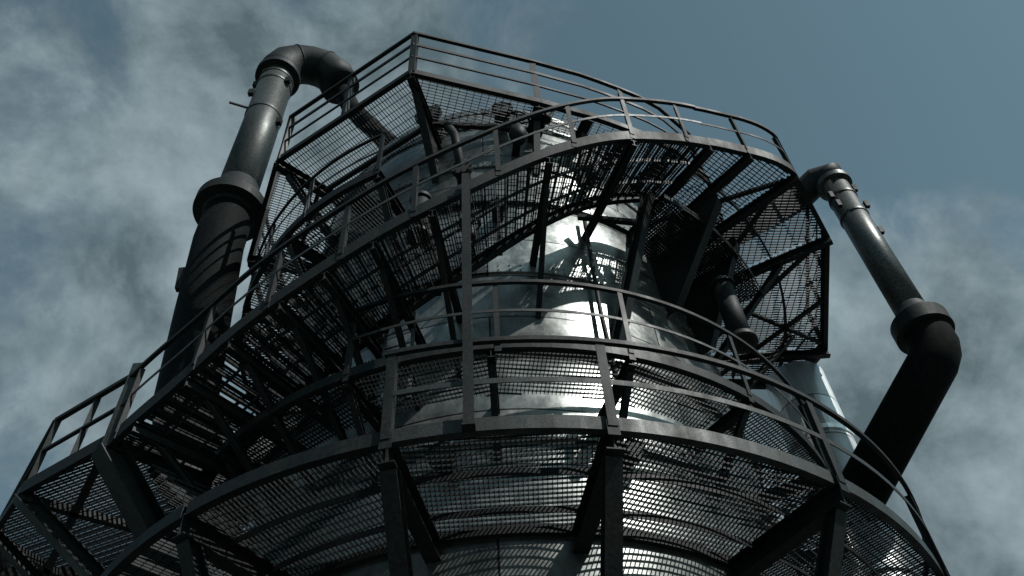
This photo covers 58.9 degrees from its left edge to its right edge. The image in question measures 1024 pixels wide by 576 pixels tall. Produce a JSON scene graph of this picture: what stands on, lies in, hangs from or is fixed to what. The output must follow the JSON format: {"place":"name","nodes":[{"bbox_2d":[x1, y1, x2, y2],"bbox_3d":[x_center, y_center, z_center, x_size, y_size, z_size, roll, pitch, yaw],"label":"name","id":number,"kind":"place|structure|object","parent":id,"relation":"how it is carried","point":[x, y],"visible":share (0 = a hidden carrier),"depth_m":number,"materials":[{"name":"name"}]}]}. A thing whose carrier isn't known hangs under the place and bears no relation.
{"place":"outdoors","nodes":[
{"label":"outdoors","id":0,"kind":"place"},
{"bbox_2d":[0,0,1023,575],"label":"sky","id":1,"kind":"structure","parent":0,"point":[115,115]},
{"label":"ground","id":2,"kind":"structure","parent":0,"visible":0},
{"bbox_2d":[247,99,799,575],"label":"steel tower","id":3,"kind":"structure","parent":2,"relation":"on","point":[599,255],"depth_m":12.66,"materials":[{"name":"silver metal"}]},
{"bbox_2d":[0,362,257,575],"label":"landing platform","id":4,"kind":"structure","parent":3,"relation":"attached to","point":[133,495],"depth_m":11.67,"materials":[{"name":"paint"}]},
{"bbox_2d":[152,44,395,526],"bbox_3d":[-4.089,-1.354,20.836,6.486,16.907,1.578,11,-53,-12],"label":"gooseneck pipe","id":5,"kind":"object","parent":3,"relation":"attached to","point":[226,207],"visible":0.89,"depth_m":19.81,"materials":[{"name":"metal"}]},
{"bbox_2d":[239,134,405,414],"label":"ring platform","id":6,"kind":"structure","parent":3,"relation":"attached to","point":[314,257],"depth_m":15.47,"materials":[{"name":"paint"}]},
{"bbox_2d":[106,97,709,530],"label":"curved staircase","id":7,"kind":"structure","parent":3,"relation":"attached to","point":[230,417],"depth_m":11.89,"materials":[{"name":"metal"}]},
{"bbox_2d":[406,190,431,248],"bbox_3d":[-1.471,-1.121,14.530,0.405,1.120,0.405,-4,-52,0],"label":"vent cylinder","id":8,"kind":"object","parent":7,"relation":"attached to","point":[423,196],"visible":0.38,"depth_m":14.19,"materials":[{"name":"metal"}]},
{"bbox_2d":[247,31,723,350],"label":"top platform","id":9,"kind":"structure","parent":3,"relation":"attached to","point":[426,130],"depth_m":17.40,"materials":[{"name":"paint"}]},
{"bbox_2d":[101,335,949,575],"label":"ring platform","id":10,"kind":"structure","parent":3,"relation":"attached to","point":[197,543],"depth_m":9.33,"materials":[{"name":"paint"}]},
{"bbox_2d":[461,173,475,432],"bbox_3d":[-0.511,-0.088,10.289,0.130,4.540,0.120,-4,-52,0],"label":"support post","id":11,"kind":"object","parent":10,"relation":"attached to","point":[468,425],"visible":1,"depth_m":9.73,"materials":[{"name":"metal"}]},
{"bbox_2d":[203,279,847,575],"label":"ring platform","id":12,"kind":"structure","parent":3,"relation":"attached to","point":[263,452],"depth_m":11.26,"materials":[{"name":"paint"}]},
{"bbox_2d":[377,307,415,406],"bbox_3d":[-1.505,0.790,12.006,0.453,2.000,0.033,-17,-53,10],"label":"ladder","id":13,"kind":"object","parent":12,"relation":"attached to","point":[411,342],"visible":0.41,"depth_m":12.04,"materials":[{"name":"metal"}]},
{"bbox_2d":[577,106,832,409],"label":"landing platform","id":14,"kind":"structure","parent":3,"relation":"attached to","point":[688,264],"depth_m":15.29,"materials":[{"name":"paint"}]},
{"bbox_2d":[709,275,757,353],"bbox_3d":[3.433,0.381,14.154,0.459,1.420,0.459,-4,-52,0],"label":"vent cylinder","id":15,"kind":"object","parent":14,"relation":"attached to","point":[722,290],"visible":0.89,"depth_m":13.98,"materials":[{"name":"metal"}]},
{"bbox_2d":[709,162,961,504],"bbox_3d":[5.459,0.711,17.660,4.915,8.175,1.748,-18,-53,11],"label":"elbow pipe","id":16,"kind":"object","parent":3,"relation":"attached to","point":[925,336],"visible":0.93,"depth_m":15.30,"materials":[{"name":"metal"}]},
{"bbox_2d":[766,361,918,575],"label":"standpipe","id":17,"kind":"object","parent":2,"relation":"on","point":[808,378],"visible":0.4,"depth_m":16.69,"materials":[{"name":"silver metal"}]}
]}

